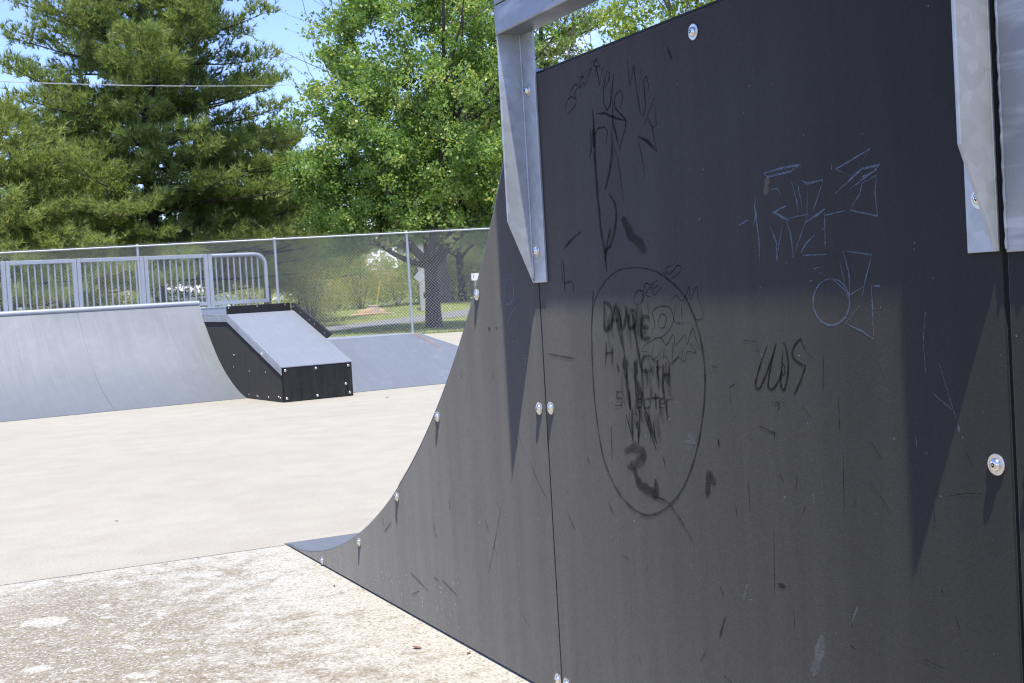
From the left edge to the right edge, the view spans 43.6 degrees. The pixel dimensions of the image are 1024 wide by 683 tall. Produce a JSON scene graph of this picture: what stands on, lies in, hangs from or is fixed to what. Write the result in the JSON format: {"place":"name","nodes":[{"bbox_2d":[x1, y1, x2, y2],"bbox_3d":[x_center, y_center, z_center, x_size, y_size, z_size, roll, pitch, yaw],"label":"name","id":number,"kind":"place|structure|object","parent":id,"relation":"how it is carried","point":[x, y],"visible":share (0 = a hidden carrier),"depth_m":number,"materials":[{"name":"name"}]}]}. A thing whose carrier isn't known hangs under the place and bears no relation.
{"place":"outdoors","nodes":[
{"label":"outdoors","id":0,"kind":"place"},
{"bbox_2d":[0,332,462,585],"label":"smooth pavement","id":1,"kind":"structure","parent":0,"point":[162,484],"depth_m":6.87,"materials":[{"name":"concrete"}]},
{"bbox_2d":[0,252,269,421],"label":"quarter pipe","id":2,"kind":"object","parent":1,"relation":"on","point":[146,353],"visible":1,"depth_m":12.77,"materials":[{"name":"grey metal"}]},
{"bbox_2d":[200,303,352,401],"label":"bank ramp","id":3,"kind":"structure","parent":1,"relation":"on","point":[280,352],"depth_m":12.33,"materials":[{"name":"metal"}]},
{"bbox_2d":[326,333,457,391],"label":"flat bank","id":4,"kind":"structure","parent":1,"relation":"on","point":[389,361],"depth_m":13.17,"materials":[{"name":"grey concrete"}]},
{"bbox_2d":[0,545,533,682],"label":"rough pavement","id":5,"kind":"structure","parent":0,"point":[284,614],"depth_m":3.58,"materials":[{"name":"concrete"}]},
{"bbox_2d":[284,0,1023,682],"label":"quarter pipe","id":6,"kind":"object","parent":5,"relation":"on","point":[732,392],"visible":1,"depth_m":2.10,"materials":[{"name":"black"}]},
{"bbox_2d":[87,309,468,351],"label":"path","id":7,"kind":"structure","parent":0,"point":[408,320],"depth_m":43.63,"materials":[{"name":"grey concrete"}]},
{"bbox_2d":[84,290,472,341],"bbox_3d":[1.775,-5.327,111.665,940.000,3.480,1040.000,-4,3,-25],"label":"ground","id":8,"kind":"structure","parent":0,"point":[445,308],"depth_m":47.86,"materials":[{"name":"green plant"}]},
{"bbox_2d":[3,103,129,274],"bbox_3d":[-19.319,-5.636,56.152,8.369,10.198,7.582,-2,3,35],"label":"pine tree","id":9,"kind":"object","parent":8,"relation":"on","point":[55,179],"depth_m":54.56,"materials":[{"name":"green plant"}]},
{"bbox_2d":[0,91,203,311],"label":"pine tree","id":10,"kind":"object","parent":8,"relation":"on","point":[17,164],"visible":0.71,"depth_m":36.34,"materials":[{"name":"green plant"}]},
{"bbox_2d":[96,286,152,304],"bbox_3d":[-16.684,-1.952,54.291,3.939,2.581,3.343,-4,2,-11],"label":"shrub","id":11,"kind":"object","parent":8,"relation":"on","point":[121,294],"visible":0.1,"depth_m":53.96,"materials":[{"name":"green plant"}]},
{"bbox_2d":[95,182,165,295],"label":"leafy tree","id":12,"kind":"object","parent":8,"relation":"on","point":[159,217],"depth_m":78.03,"materials":[{"name":"green plant"}]},
{"bbox_2d":[0,0,330,302],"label":"pine tree","id":13,"kind":"object","parent":8,"relation":"on","point":[143,43],"visible":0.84,"depth_m":39.89,"materials":[{"name":"green plant"}]},
{"bbox_2d":[167,284,231,307],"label":"white house","id":14,"kind":"structure","parent":8,"relation":"on","point":[193,298],"depth_m":84.05,"materials":[{"name":"paint"}]},
{"bbox_2d":[180,295,193,301],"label":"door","id":15,"kind":"structure","parent":14,"relation":"in","point":[186,295],"depth_m":83.98,"materials":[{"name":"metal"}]},
{"bbox_2d":[195,297,205,307],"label":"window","id":16,"kind":"structure","parent":14,"relation":"in","point":[204,300],"depth_m":84.07,"materials":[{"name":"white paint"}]},
{"bbox_2d":[199,284,288,315],"bbox_3d":[-11.129,-2.518,52.056,4.357,3.358,3.888,-4,3,-25],"label":"shrub","id":17,"kind":"object","parent":8,"relation":"on","point":[244,294],"visible":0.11,"depth_m":51.55,"materials":[{"name":"green plant"}]},
{"bbox_2d":[0,226,489,336],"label":"chain link fence","id":18,"kind":"object","parent":8,"relation":"on","point":[274,239],"visible":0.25,"depth_m":29.40,"materials":[{"name":"metal"}]},
{"bbox_2d":[150,114,370,303],"bbox_3d":[-9.088,-4.327,45.798,8.586,7.871,8.211,-4,3,-25],"label":"pine tree","id":19,"kind":"object","parent":8,"relation":"on","point":[291,207],"visible":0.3,"depth_m":45.10,"materials":[{"name":"green plant"}]},
{"bbox_2d":[40,235,483,307],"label":"woods","id":20,"kind":"object","parent":8,"relation":"on","point":[284,299],"visible":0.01,"depth_m":107.04,"materials":[{"name":"green plant"}]},
{"bbox_2d":[216,175,399,306],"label":"leafy tree","id":21,"kind":"object","parent":8,"relation":"on","point":[286,197],"visible":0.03,"depth_m":77.81,"materials":[{"name":"green plant"}]},
{"bbox_2d":[276,252,356,325],"bbox_3d":[-6.853,-1.814,43.787,3.119,2.721,3.408,-4,3,-25],"label":"shrub","id":22,"kind":"object","parent":8,"relation":"on","point":[313,300],"visible":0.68,"depth_m":43.31,"materials":[{"name":"green plant"}]},
{"bbox_2d":[309,273,353,310],"bbox_3d":[-7.913,-2.480,55.501,2.128,2.431,2.243,-5,3,-38],"label":"shrub","id":23,"kind":"object","parent":8,"relation":"on","point":[336,290],"visible":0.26,"depth_m":55.34,"materials":[{"name":"green plant"}]},
{"bbox_2d":[310,239,377,308],"bbox_3d":[-8.262,-3.727,61.798,4.192,4.368,5.308,-4,2,-13],"label":"shrub","id":24,"kind":"object","parent":8,"relation":"on","point":[339,305],"visible":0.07,"depth_m":61.89,"materials":[{"name":"green plant"}]},
{"bbox_2d":[213,0,489,168],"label":"leafy tree","id":25,"kind":"object","parent":8,"relation":"on","point":[305,72],"visible":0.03,"depth_m":65.74,"materials":[{"name":"green plant"}]},
{"bbox_2d":[305,235,417,309],"bbox_3d":[-6.653,-3.425,56.969,5.463,4.010,4.878,-4,3,-25],"label":"shrub","id":26,"kind":"object","parent":8,"relation":"on","point":[360,294],"visible":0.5,"depth_m":56.30,"materials":[{"name":"green plant"}]},
{"bbox_2d":[347,305,393,315],"bbox_3d":[-5.502,-1.104,50.033,2.020,0.627,1.293,-4,3,-25],"label":"dirt mound","id":27,"kind":"object","parent":8,"relation":"on","point":[375,310],"visible":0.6,"depth_m":49.69,"materials":[{"name":"brown soil"}]},
{"bbox_2d":[376,243,386,304],"bbox_3d":[-4.819,-5.225,52.013,0.164,7.817,3.560,-5,3,-37],"label":"guy wire","id":28,"kind":"object","parent":8,"relation":"on","point":[379,286],"visible":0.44,"depth_m":53.34,"materials":[{"name":"yellow plastic"}]},
{"bbox_2d":[353,244,419,306],"bbox_3d":[-5.467,-2.993,57.995,3.962,2.913,3.753,-4,3,-25],"label":"shrub","id":29,"kind":"object","parent":8,"relation":"on","point":[402,286],"visible":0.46,"depth_m":57.59,"materials":[{"name":"green plant"}]},
{"bbox_2d":[405,65,424,310],"bbox_3d":[-3.716,-5.882,49.823,0.348,9.802,0.319,-4,3,-25],"label":"utility pole","id":30,"kind":"object","parent":8,"relation":"on","point":[422,287],"visible":0.08,"depth_m":49.85,"materials":[{"name":"brown wood"}]},
{"bbox_2d":[0,77,412,86],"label":"overhead wire","id":31,"kind":"object","parent":30,"relation":"attached to","point":[137,85],"visible":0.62,"depth_m":32.28,"materials":[{"name":"metal"}]},
{"bbox_2d":[414,268,424,311],"bbox_3d":[-3.526,-1.978,49.211,0.460,1.700,0.034,-3,2,-2],"label":"diamond sign","id":32,"kind":"object","parent":8,"relation":"on","point":[419,276],"visible":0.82,"depth_m":49.18,"materials":[{"name":"metal"}]},
{"bbox_2d":[357,81,486,302],"bbox_3d":[-2.929,-7.027,59.362,8.278,10.718,9.784,-4,3,-25],"label":"leafy tree","id":33,"kind":"object","parent":8,"relation":"on","point":[442,277],"visible":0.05,"depth_m":59.73,"materials":[{"name":"plant"}]},
{"bbox_2d":[358,45,494,300],"bbox_3d":[-1.843,-8.566,63.245,11.588,13.329,12.325,-2,3,34],"label":"leafy tree","id":34,"kind":"object","parent":8,"relation":"on","point":[459,271],"visible":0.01,"depth_m":62.82,"materials":[{"name":"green plant"}]},
{"bbox_2d":[390,254,467,302],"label":"shrub","id":35,"kind":"object","parent":8,"relation":"on","point":[415,272],"visible":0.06,"depth_m":65.75,"materials":[{"name":"green plant"}]},
{"bbox_2d":[414,254,480,300],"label":"shrub","id":36,"kind":"object","parent":8,"relation":"on","point":[465,274],"visible":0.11,"depth_m":67.25,"materials":[{"name":"green plant"}]},
{"bbox_2d":[418,239,482,300],"bbox_3d":[-1.785,-3.907,63.904,5.222,3.789,4.795,-4,3,-25],"label":"shrub","id":37,"kind":"object","parent":8,"relation":"on","point":[455,282],"visible":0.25,"depth_m":63.56,"materials":[{"name":"green plant"}]},
{"bbox_2d":[269,0,657,327],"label":"leafy tree","id":38,"kind":"object","parent":8,"relation":"on","point":[369,190],"visible":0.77,"depth_m":34.32,"materials":[{"name":"green plant"}]},
{"bbox_2d":[471,273,478,286],"bbox_3d":[-1.318,-1.746,47.022,0.280,1.523,0.063,-3,2,0],"label":"white sign","id":39,"kind":"object","parent":8,"relation":"on","point":[473,277],"visible":0.55,"depth_m":46.97,"materials":[{"name":"metal"}]},
{"bbox_2d":[446,0,630,263],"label":"leafy tree","id":40,"kind":"object","parent":8,"relation":"on","point":[559,49],"visible":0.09,"depth_m":53.14,"materials":[{"name":"green plant"}]},
{"bbox_2d":[591,0,714,44],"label":"leafy tree","id":41,"kind":"object","parent":8,"relation":"on","point":[671,11],"visible":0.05,"depth_m":45.41,"materials":[{"name":"green plant"}]},
{"bbox_2d":[0,0,706,301],"label":"sky","id":42,"kind":"structure","parent":0,"point":[272,29],"materials":[{"name":"blue"}]}
]}

